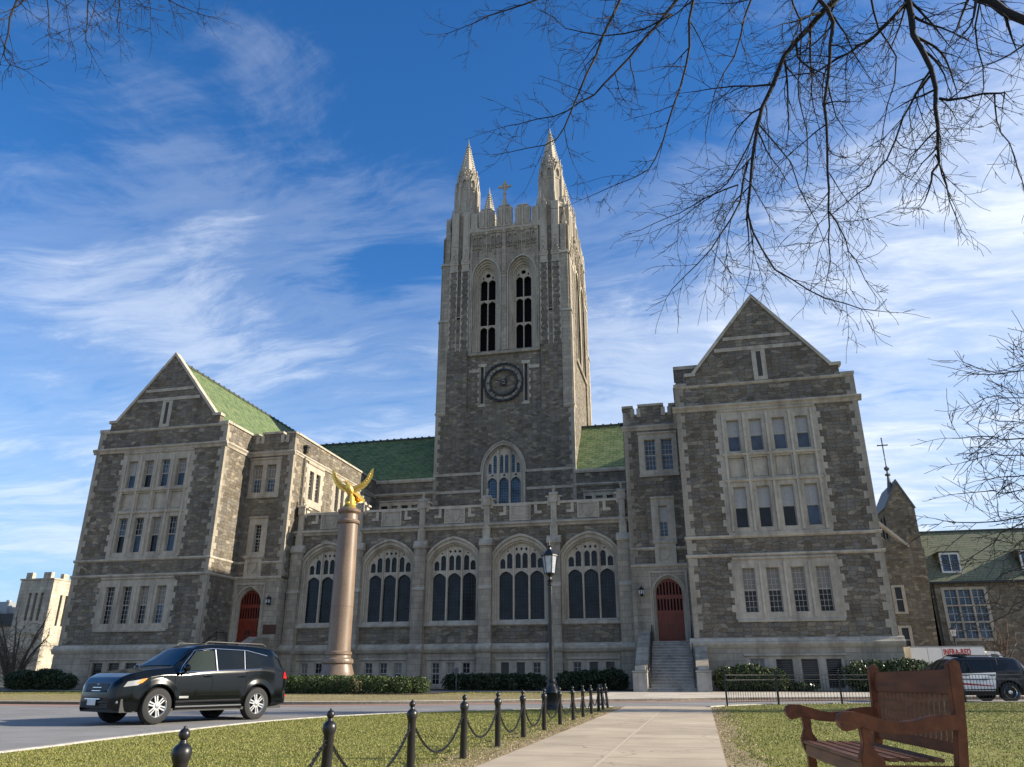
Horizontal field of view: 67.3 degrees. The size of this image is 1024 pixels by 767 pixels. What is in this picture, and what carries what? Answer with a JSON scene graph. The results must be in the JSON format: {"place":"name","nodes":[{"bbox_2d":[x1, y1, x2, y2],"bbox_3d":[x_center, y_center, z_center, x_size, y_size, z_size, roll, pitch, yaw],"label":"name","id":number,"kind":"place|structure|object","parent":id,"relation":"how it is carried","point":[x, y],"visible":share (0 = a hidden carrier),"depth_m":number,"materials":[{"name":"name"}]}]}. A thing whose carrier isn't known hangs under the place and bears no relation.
{"place":"outdoors","nodes":[
{"label":"outdoors","id":0,"kind":"place"},
{"bbox_2d":[0,707,615,766],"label":"lawn","id":1,"kind":"structure","parent":0,"point":[157,756],"depth_m":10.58,"materials":[{"name":"green plant"}]},
{"bbox_2d":[171,726,191,766],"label":"bollard","id":2,"kind":"object","parent":1,"relation":"on","point":[181,753],"visible":1,"depth_m":4.17,"materials":[{"name":"metal"}]},
{"bbox_2d":[308,744,323,766],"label":"chain","id":3,"kind":"object","parent":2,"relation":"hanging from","point":[321,748],"visible":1,"depth_m":5.63,"materials":[{"name":"metal"}]},
{"bbox_2d":[321,708,336,766],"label":"bollard","id":4,"kind":"object","parent":1,"relation":"on","point":[329,727],"visible":1,"depth_m":5.80,"materials":[{"name":"metal"}]},
{"bbox_2d":[406,699,416,766],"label":"bollard","id":5,"kind":"object","parent":1,"relation":"on","point":[411,718],"visible":1,"depth_m":7.47,"materials":[{"name":"metal"}]},
{"bbox_2d":[333,726,410,766],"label":"chain","id":6,"kind":"object","parent":5,"relation":"hanging from","point":[342,762],"visible":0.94,"depth_m":6.98,"materials":[{"name":"metal"}]},
{"bbox_2d":[460,694,468,758],"bbox_3d":[-0.570,4.109,9.093,0.116,0.822,0.108,13,-25,-31],"label":"bollard","id":7,"kind":"object","parent":1,"relation":"on","point":[464,705],"visible":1,"depth_m":9.07,"materials":[{"name":"metal"}]},
{"bbox_2d":[416,716,462,752],"bbox_3d":[-0.773,3.792,8.287,0.036,0.333,1.676,-5,-22,12],"label":"chain","id":8,"kind":"object","parent":7,"relation":"hanging from","point":[443,748],"visible":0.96,"depth_m":8.25,"materials":[{"name":"metal"}]},
{"bbox_2d":[494,691,501,746],"bbox_3d":[-0.197,4.686,10.615,0.117,0.822,0.107,14,-25,-32],"label":"bollard","id":9,"kind":"object","parent":1,"relation":"on","point":[497,701],"visible":0.96,"depth_m":10.60,"materials":[{"name":"metal"}]},
{"bbox_2d":[467,711,497,737],"bbox_3d":[-0.385,4.376,9.863,0.036,0.305,1.566,-5,-22,12],"label":"chain","id":10,"kind":"object","parent":9,"relation":"hanging from","point":[488,730],"visible":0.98,"depth_m":9.91,"materials":[{"name":"metal"}]},
{"bbox_2d":[420,707,622,766],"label":"bare earth strip","id":11,"kind":"object","parent":1,"relation":"on","point":[488,755],"visible":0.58,"depth_m":9.96,"materials":[{"name":"beige soil"}]},
{"bbox_2d":[416,706,621,766],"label":"dead leaves","id":12,"kind":"object","parent":11,"relation":"on","point":[573,725],"visible":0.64,"depth_m":11.96,"materials":[{"name":"brown plant"}]},
{"bbox_2d":[520,689,525,737],"bbox_3d":[0.173,5.268,12.147,0.107,0.822,0.117,12,-24,-28],"label":"bollard","id":13,"kind":"object","parent":1,"relation":"on","point":[523,715],"visible":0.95,"depth_m":12.12,"materials":[{"name":"metal"}]},
{"bbox_2d":[501,707,522,732],"bbox_3d":[-0.009,4.975,11.381,0.036,0.348,1.575,-5,-22,12],"label":"chain","id":14,"kind":"object","parent":13,"relation":"hanging from","point":[507,730],"visible":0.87,"depth_m":11.50,"materials":[{"name":"metal"}]},
{"bbox_2d":[541,688,546,730],"bbox_3d":[0.574,5.862,13.711,0.115,0.822,0.109,15,-26,-33],"label":"bollard","id":15,"kind":"object","parent":1,"relation":"on","point":[543,695],"visible":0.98,"depth_m":13.70,"materials":[{"name":"metal"}]},
{"bbox_2d":[525,703,543,726],"bbox_3d":[0.374,5.567,12.928,0.036,0.357,1.615,-5,-22,12],"label":"chain","id":16,"kind":"object","parent":15,"relation":"hanging from","point":[533,725],"visible":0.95,"depth_m":13.01,"materials":[{"name":"metal"}]},
{"bbox_2d":[540,540,558,709],"bbox_3d":[1.140,7.029,22.695,0.571,4.800,0.496,-5,-22,12],"label":"street lamp","id":17,"kind":"object","parent":1,"relation":"on","point":[549,555],"visible":0.91,"depth_m":22.64,"materials":[{"name":"metal"}]},
{"bbox_2d":[557,687,561,724],"bbox_3d":[0.946,6.450,15.262,0.106,0.822,0.118,13,-24,-29],"label":"bollard","id":18,"kind":"object","parent":1,"relation":"on","point":[559,693],"visible":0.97,"depth_m":15.24,"materials":[{"name":"metal"}]},
{"bbox_2d":[546,701,559,717],"bbox_3d":[0.758,6.136,14.494,0.036,0.316,1.595,-5,-22,12],"label":"chain","id":19,"kind":"object","parent":18,"relation":"hanging from","point":[555,711],"visible":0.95,"depth_m":14.65,"materials":[{"name":"metal"}]},
{"bbox_2d":[570,686,574,719],"bbox_3d":[1.329,7.038,16.810,0.118,0.822,0.106,17,-27,-36],"label":"bollard","id":20,"kind":"object","parent":1,"relation":"on","point":[572,692],"visible":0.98,"depth_m":16.79,"materials":[{"name":"metal"}]},
{"bbox_2d":[581,685,584,716],"bbox_3d":[1.676,7.556,18.174,0.109,0.822,0.115,10,-23,-24],"label":"bollard","id":21,"kind":"object","parent":1,"relation":"on","point":[583,704],"visible":0.96,"depth_m":18.14,"materials":[{"name":"metal"}]},
{"bbox_2d":[589,684,592,713],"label":"bollard","id":22,"kind":"object","parent":1,"relation":"on","point":[591,701],"visible":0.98,"depth_m":19.55,"materials":[{"name":"metal"}]},
{"bbox_2d":[597,684,599,711],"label":"bollard","id":23,"kind":"object","parent":1,"relation":"on","point":[598,698],"visible":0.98,"depth_m":20.84,"materials":[{"name":"metal"}]},
{"bbox_2d":[600,683,604,709],"bbox_3d":[2.559,8.960,21.870,0.106,0.822,0.153,-8,-22,11],"label":"bollard","id":24,"kind":"object","parent":1,"relation":"on","point":[602,700],"visible":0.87,"depth_m":21.87,"materials":[{"name":"metal"}]},
{"bbox_2d":[604,684,608,707],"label":"bollard","id":25,"kind":"object","parent":1,"relation":"on","point":[605,690],"visible":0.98,"depth_m":22.96,"materials":[{"name":"metal"}]},
{"bbox_2d":[310,507,361,692],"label":"granite column","id":26,"kind":"structure","parent":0,"point":[337,660],"depth_m":43.36,"materials":[{"name":"brown stone"}]},
{"bbox_2d":[332,468,373,507],"bbox_3d":[-9.665,6.351,46.310,2.417,2.492,1.184,6,-22,-16],"label":"golden eagle statue","id":27,"kind":"object","parent":26,"relation":"on","point":[353,497],"visible":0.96,"depth_m":46.16,"materials":[{"name":"gold metal"}]},
{"bbox_2d":[35,690,868,692],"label":"hall walk","id":28,"kind":"structure","parent":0,"point":[531,691],"depth_m":44.20,"materials":[{"name":"grey concrete"}]},
{"bbox_2d":[0,700,1023,749],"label":"road","id":29,"kind":"structure","parent":0,"point":[26,726],"depth_m":19.02,"materials":[{"name":"grey asphalt"}]},
{"bbox_2d":[79,641,286,724],"bbox_3d":[-7.538,6.945,17.974,2.220,1.730,4.450,-14,-25,33],"label":"parked suv","id":30,"kind":"object","parent":29,"relation":"on","point":[206,680],"visible":0.99,"depth_m":17.36,"materials":[{"name":"black paint"}]},
{"bbox_2d":[0,706,613,752],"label":"kerb","id":31,"kind":"structure","parent":29,"relation":"on","point":[61,744],"depth_m":13.27,"materials":[{"name":"concrete"}]},
{"bbox_2d":[0,699,1023,705],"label":"brick band","id":32,"kind":"object","parent":29,"relation":"on","point":[447,704],"visible":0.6,"depth_m":28.17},
{"bbox_2d":[1,696,1023,704],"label":"kerb","id":33,"kind":"structure","parent":29,"relation":"on","point":[518,701],"depth_m":29.31,"materials":[{"name":"concrete"}]},
{"bbox_2d":[706,701,1023,706],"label":"lawn kerb","id":34,"kind":"structure","parent":29,"relation":"on","point":[836,703],"depth_m":25.97,"materials":[{"name":"concrete"}]},
{"bbox_2d":[921,654,1023,701],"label":"police suv","id":35,"kind":"object","parent":29,"relation":"on","point":[977,664],"visible":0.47,"depth_m":29.34,"materials":[{"name":"black"}]},
{"bbox_2d":[0,686,1023,704],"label":"verge","id":36,"kind":"structure","parent":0,"point":[328,697],"depth_m":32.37,"materials":[{"name":"green plant"}]},
{"bbox_2d":[0,635,49,683],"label":"bare shrub","id":37,"kind":"object","parent":36,"relation":"on","point":[8,656],"visible":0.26,"depth_m":74.68,"materials":[{"name":"beige plant"}]},
{"bbox_2d":[0,606,57,687],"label":"bare shrub","id":38,"kind":"object","parent":36,"relation":"on","point":[5,663],"visible":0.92,"depth_m":67.78,"materials":[{"name":"beige plant"}]},
{"bbox_2d":[0,572,70,685],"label":"stone tower block","id":39,"kind":"structure","parent":36,"relation":"on","point":[38,598],"depth_m":103.46,"materials":[{"name":"beige stone"}]},
{"bbox_2d":[2,668,78,690],"bbox_3d":[-31.970,20.080,52.283,5.558,1.501,2.085,-5,-22,12],"label":"round bush","id":40,"kind":"object","parent":36,"relation":"on","point":[41,679],"visible":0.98,"depth_m":51.84,"materials":[{"name":"green plant"}]},
{"bbox_2d":[0,688,632,690],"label":"planting bed","id":41,"kind":"object","parent":36,"relation":"on","point":[446,690],"visible":0.25,"depth_m":46.79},
{"bbox_2d":[440,672,547,689],"bbox_3d":[-1.148,18.917,48.856,6.941,1.182,1.709,-5,-22,12],"label":"hedge","id":42,"kind":"object","parent":41,"relation":"on","point":[466,681],"visible":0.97,"depth_m":48.49,"materials":[{"name":"green plant"}]},
{"bbox_2d":[556,667,630,689],"bbox_3d":[4.920,18.200,47.308,4.718,1.413,1.842,-5,-22,12],"label":"hedge","id":43,"kind":"object","parent":41,"relation":"on","point":[610,677],"visible":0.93,"depth_m":46.85,"materials":[{"name":"green plant"}]},
{"bbox_2d":[285,692,445,694],"bbox_3d":[-9.095,16.967,42.235,11.400,0.052,7.400,-5,-22,12],"label":"hedge bed","id":44,"kind":"object","parent":36,"relation":"on","point":[410,693],"visible":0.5,"depth_m":40.31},
{"bbox_2d":[285,674,374,693],"bbox_3d":[-10.642,15.939,40.816,7.258,1.030,1.760,-5,-22,12],"label":"box hedge","id":45,"kind":"object","parent":44,"relation":"on","point":[346,684],"visible":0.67,"depth_m":40.26,"materials":[{"name":"green plant"}]},
{"bbox_2d":[367,675,431,693],"bbox_3d":[-5.822,15.763,40.289,3.729,0.973,2.012,11,-24,-27],"label":"box hedge","id":46,"kind":"object","parent":44,"relation":"on","point":[391,684],"visible":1,"depth_m":39.90,"materials":[{"name":"green plant"}]},
{"bbox_2d":[876,438,938,646],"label":"chapel","id":47,"kind":"structure","parent":36,"relation":"on","point":[907,571],"depth_m":75.81,"materials":[{"name":"brown stone"}]},
{"bbox_2d":[891,585,908,613],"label":"window","id":48,"kind":"structure","parent":47,"relation":"in","point":[898,593],"depth_m":74.97,"materials":[{"name":"beige glass"}]},
{"bbox_2d":[898,626,914,646],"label":"window","id":49,"kind":"structure","parent":47,"relation":"in","point":[903,630],"depth_m":73.81,"materials":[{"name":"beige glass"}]},
{"bbox_2d":[975,617,1023,663],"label":"bare shrub","id":50,"kind":"object","parent":36,"relation":"on","point":[999,644],"visible":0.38,"depth_m":66.20,"materials":[{"name":"beige plant"}]},
{"bbox_2d":[0,0,1023,601],"label":"sky","id":51,"kind":"structure","parent":0,"point":[267,205],"materials":[{"name":"blue"}]},
{"bbox_2d":[476,706,726,766],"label":"path","id":52,"kind":"structure","parent":0,"point":[675,736],"depth_m":10.91,"materials":[{"name":"concrete"}]},
{"bbox_2d":[592,706,665,766],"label":"path seam","id":53,"kind":"object","parent":52,"relation":"on","point":[609,753],"visible":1,"depth_m":10.87,"materials":[{"name":"beige concrete"}]},
{"bbox_2d":[574,692,1023,698],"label":"pavement","id":54,"kind":"structure","parent":0,"point":[661,694],"depth_m":36.20,"materials":[{"name":"grey concrete"}]},
{"bbox_2d":[756,691,862,691],"bbox_3d":[18.016,17.090,42.739,13.600,0.018,2.600,-5,-22,12],"label":"planting bed","id":55,"kind":"object","parent":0,"point":[808,691],"depth_m":42.24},
{"bbox_2d":[712,663,819,691],"bbox_3d":[14.231,16.529,43.273,5.944,1.612,2.224,-5,-22,12],"label":"evergreen bush","id":56,"kind":"object","parent":55,"relation":"on","point":[751,670],"visible":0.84,"depth_m":42.93,"materials":[{"name":"green plant"}]},
{"bbox_2d":[841,657,931,691],"bbox_3d":[21.486,15.845,41.871,6.940,1.888,2.408,-2,-21,4],"label":"evergreen bush","id":57,"kind":"object","parent":55,"relation":"on","point":[904,664],"visible":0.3,"depth_m":41.80,"materials":[{"name":"green plant"}]},
{"bbox_2d":[713,702,1023,766],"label":"lawn","id":58,"kind":"structure","parent":0,"point":[901,745],"depth_m":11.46,"materials":[{"name":"green plant"}]},
{"bbox_2d":[419,0,1023,353],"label":"bare tree","id":59,"kind":"object","parent":58,"relation":"on","point":[1006,12],"visible":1,"depth_m":12.11,"materials":[{"name":"brown plant"}]},
{"bbox_2d":[711,708,766,766],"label":"bare edge strip","id":60,"kind":"object","parent":58,"relation":"on","point":[742,754],"visible":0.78,"depth_m":9.77,"materials":[{"name":"beige soil"}]},
{"bbox_2d":[711,707,775,766],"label":"leaf litter","id":61,"kind":"object","parent":58,"relation":"on","point":[722,740],"visible":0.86,"depth_m":12.00,"materials":[{"name":"brown plant"}]},
{"bbox_2d":[723,669,1023,705],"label":"iron fence","id":62,"kind":"object","parent":58,"relation":"on","point":[825,679],"visible":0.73,"depth_m":26.18,"materials":[{"name":"black metal"}]},
{"bbox_2d":[784,659,968,766],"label":"wooden bench","id":63,"kind":"object","parent":58,"relation":"on","point":[897,701],"visible":1,"depth_m":4.99,"materials":[{"name":"brown wood"}]},
{"bbox_2d":[893,310,1023,663],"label":"bare tree","id":64,"kind":"object","parent":58,"relation":"on","point":[1004,482],"visible":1,"depth_m":23.27,"materials":[{"name":"brown plant"}]},
{"bbox_3d":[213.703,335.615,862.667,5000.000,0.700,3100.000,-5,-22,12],"label":"ground","id":65,"kind":"structure","parent":0,"visible":0},
{"bbox_2d":[0,600,16,671],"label":"modern building","id":66,"kind":"structure","parent":65,"relation":"on","point":[7,606],"depth_m":106.90,"materials":[{"name":"grey"}]},
{"bbox_2d":[0,0,242,92],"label":"bare tree","id":67,"kind":"object","parent":65,"relation":"on","point":[48,25],"visible":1,"depth_m":13.74,"materials":[{"name":"brown plant"}]},
{"bbox_2d":[51,130,905,691],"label":"gothic hall","id":68,"kind":"structure","parent":65,"relation":"on","point":[721,510],"depth_m":56.02,"materials":[{"name":"stone"}]},
{"bbox_2d":[87,658,150,679],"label":"basement window","id":69,"kind":"structure","parent":68,"relation":"in","point":[97,665],"depth_m":54.28,"materials":[{"name":"grey stone"}]},
{"bbox_2d":[91,575,176,631],"bbox_3d":[-27.330,15.958,55.701,6.620,3.850,0.410,-5,-22,12],"label":"window","id":70,"kind":"structure","parent":68,"relation":"in","point":[124,604],"depth_m":55.67,"materials":[{"name":"paint"}]},
{"bbox_2d":[104,448,196,558],"bbox_3d":[-27.335,9.065,58.353,6.660,8.280,0.450,-5,-22,12],"label":"window","id":71,"kind":"structure","parent":68,"relation":"in","point":[148,517],"depth_m":58.24,"materials":[{"name":"paint"}]},
{"bbox_2d":[236,590,260,644],"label":"door","id":72,"kind":"structure","parent":68,"relation":"in","point":[251,601],"depth_m":57.40,"materials":[{"name":"red wood"}]},
{"bbox_2d":[244,516,268,559],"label":"window","id":73,"kind":"structure","parent":68,"relation":"in","point":[257,532],"depth_m":59.32,"materials":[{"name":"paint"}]},
{"bbox_2d":[246,457,282,498],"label":"window","id":74,"kind":"structure","parent":68,"relation":"in","point":[264,478],"depth_m":61.03,"materials":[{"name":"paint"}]},
{"bbox_2d":[265,595,270,604],"bbox_3d":[-17.981,15.968,56.841,0.380,0.735,0.504,-5,-22,12],"label":"wall lantern","id":75,"kind":"object","parent":68,"relation":"attached to","point":[268,600],"depth_m":56.68,"materials":[{"name":"metal"}]},
{"bbox_2d":[262,625,275,633],"bbox_3d":[-17.747,17.957,56.251,1.040,0.640,0.050,-5,-22,12],"label":"wall plaque","id":76,"kind":"object","parent":68,"relation":"attached to","point":[269,629],"depth_m":56.22,"materials":[{"name":"brown metal"}]},
{"bbox_2d":[295,659,322,685],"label":"basement window","id":77,"kind":"structure","parent":68,"relation":"in","point":[305,667],"depth_m":56.18,"materials":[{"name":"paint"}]},
{"bbox_2d":[303,461,324,511],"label":"window","id":78,"kind":"structure","parent":68,"relation":"in","point":[314,483],"depth_m":63.92,"materials":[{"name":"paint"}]},
{"bbox_2d":[296,541,336,628],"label":"arched window","id":79,"kind":"structure","parent":68,"relation":"in","point":[319,563],"depth_m":58.62,"materials":[{"name":"black glass"}]},
{"bbox_2d":[330,478,346,511],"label":"window","id":80,"kind":"structure","parent":68,"relation":"in","point":[338,497],"depth_m":68.11,"materials":[{"name":"paint"}]},
{"bbox_2d":[357,490,370,509],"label":"window","id":81,"kind":"structure","parent":68,"relation":"in","point":[367,497],"depth_m":73.93,"materials":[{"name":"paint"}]},
{"bbox_2d":[359,658,406,683],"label":"basement window","id":82,"kind":"structure","parent":68,"relation":"in","point":[392,667],"depth_m":54.94,"materials":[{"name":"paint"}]},
{"bbox_2d":[358,539,413,627],"bbox_3d":[-9.142,14.841,57.288,4.520,6.420,0.770,-5,-22,12],"label":"arched window","id":83,"kind":"structure","parent":68,"relation":"in","point":[387,577],"depth_m":57.38,"materials":[{"name":"black glass"}]},
{"bbox_2d":[378,498,430,509],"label":"window","id":84,"kind":"structure","parent":68,"relation":"in","point":[394,504],"depth_m":75.60,"materials":[{"name":"grey stone"}]},
{"bbox_2d":[426,658,474,686],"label":"basement window","id":85,"kind":"structure","parent":68,"relation":"in","point":[437,668],"depth_m":53.92,"materials":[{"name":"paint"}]},
{"bbox_2d":[424,536,478,626],"bbox_3d":[-4.241,14.432,56.233,4.520,6.420,0.770,-5,-22,12],"label":"arched window","id":86,"kind":"structure","parent":68,"relation":"in","point":[452,570],"depth_m":56.32,"materials":[{"name":"black glass"}]},
{"bbox_2d":[470,258,500,352],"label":"belfry window","id":87,"kind":"structure","parent":68,"relation":"in","point":[486,316],"depth_m":82.10,"materials":[{"name":"black stone"}]},
{"bbox_2d":[480,440,525,503],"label":"arched window","id":88,"kind":"structure","parent":68,"relation":"in","point":[504,469],"depth_m":74.57,"materials":[{"name":"blue glass"}]},
{"bbox_2d":[492,533,547,625],"bbox_3d":[0.660,14.023,55.178,4.520,6.420,0.770,-5,-22,12],"label":"arched window","id":89,"kind":"structure","parent":68,"relation":"in","point":[519,580],"depth_m":55.25,"materials":[{"name":"black glass"}]},
{"bbox_2d":[495,657,545,684],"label":"basement window","id":90,"kind":"structure","parent":68,"relation":"in","point":[522,665],"depth_m":52.85,"materials":[{"name":"grey stone"}]},
{"bbox_2d":[507,254,537,349],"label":"belfry window","id":91,"kind":"structure","parent":68,"relation":"in","point":[522,277],"depth_m":81.30,"materials":[{"name":"black stone"}]},
{"bbox_2d":[575,271,581,366],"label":"belfry window","id":92,"kind":"structure","parent":68,"relation":"in","point":[576,276],"depth_m":85.37,"materials":[{"name":"black"}]},
{"bbox_2d":[580,287,586,379],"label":"belfry window","id":93,"kind":"structure","parent":68,"relation":"in","point":[581,300],"depth_m":88.69,"materials":[{"name":"black"}]},
{"bbox_2d":[561,530,620,624],"bbox_3d":[5.561,13.614,54.123,4.520,6.420,0.770,-5,-22,12],"label":"arched window","id":94,"kind":"structure","parent":68,"relation":"in","point":[589,560],"depth_m":54.20,"materials":[{"name":"black glass"}]},
{"bbox_2d":[567,657,619,686],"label":"basement window","id":95,"kind":"structure","parent":68,"relation":"in","point":[574,663],"depth_m":51.85,"materials":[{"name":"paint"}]},
{"bbox_2d":[583,489,626,499],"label":"window","id":96,"kind":"structure","parent":68,"relation":"in","point":[603,493],"depth_m":71.43,"materials":[{"name":"grey stone"}]},
{"bbox_2d":[639,585,643,596],"bbox_3d":[8.600,13.749,51.120,0.380,0.735,0.504,-5,-22,12],"label":"wall lantern","id":97,"kind":"object","parent":68,"relation":"attached to","point":[641,590],"depth_m":50.93,"materials":[{"name":"metal"}]},
{"bbox_2d":[637,430,679,476],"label":"window","id":98,"kind":"structure","parent":68,"relation":"in","point":[658,456],"depth_m":54.58,"materials":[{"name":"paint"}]},
{"bbox_2d":[649,495,677,544],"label":"window","id":99,"kind":"structure","parent":68,"relation":"in","point":[662,507],"depth_m":52.86,"materials":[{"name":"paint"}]},
{"bbox_2d":[656,579,685,640],"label":"door","id":100,"kind":"structure","parent":68,"relation":"in","point":[670,611],"depth_m":50.83,"materials":[{"name":"red wood"}]},
{"bbox_2d":[713,403,836,534],"bbox_3d":[16.531,5.403,48.911,6.660,8.280,0.450,-5,-22,12],"label":"window","id":101,"kind":"structure","parent":68,"relation":"in","point":[775,479],"depth_m":48.80,"materials":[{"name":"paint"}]},
{"bbox_2d":[728,554,849,621],"bbox_3d":[16.536,12.295,46.259,6.620,3.850,0.410,-5,-22,12],"label":"window","id":102,"kind":"structure","parent":68,"relation":"in","point":[783,588],"depth_m":46.22,"materials":[{"name":"paint"}]},
{"bbox_2d":[744,653,848,690],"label":"basement window","id":103,"kind":"structure","parent":68,"relation":"in","point":[792,663],"depth_m":44.43,"materials":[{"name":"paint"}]},
{"bbox_2d":[919,528,1023,664],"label":"stone building","id":104,"kind":"structure","parent":65,"relation":"on","point":[954,596],"depth_m":79.32,"materials":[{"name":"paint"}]},
{"bbox_2d":[940,586,996,640],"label":"window","id":105,"kind":"structure","parent":104,"relation":"in","point":[956,600],"depth_m":78.61,"materials":[{"name":"glass"}]},
{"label":"drive","id":106,"kind":"structure","parent":0,"visible":0},
{"bbox_2d":[903,646,1001,669],"bbox_3d":[29.963,18.961,51.270,6.600,2.714,2.360,-4,-22,10],"label":"box truck","id":107,"kind":"object","parent":106,"relation":"on","point":[929,654],"visible":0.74,"depth_m":50.86,"materials":[{"name":"white paint"}]},
{"bbox_2d":[948,624,956,645],"bbox_3d":[34.844,21.276,60.175,0.571,4.850,0.496,-5,-22,12],"label":"street lamp","id":108,"kind":"object","parent":106,"relation":"on","point":[952,632],"visible":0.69,"depth_m":60.66,"materials":[{"name":"glass"}]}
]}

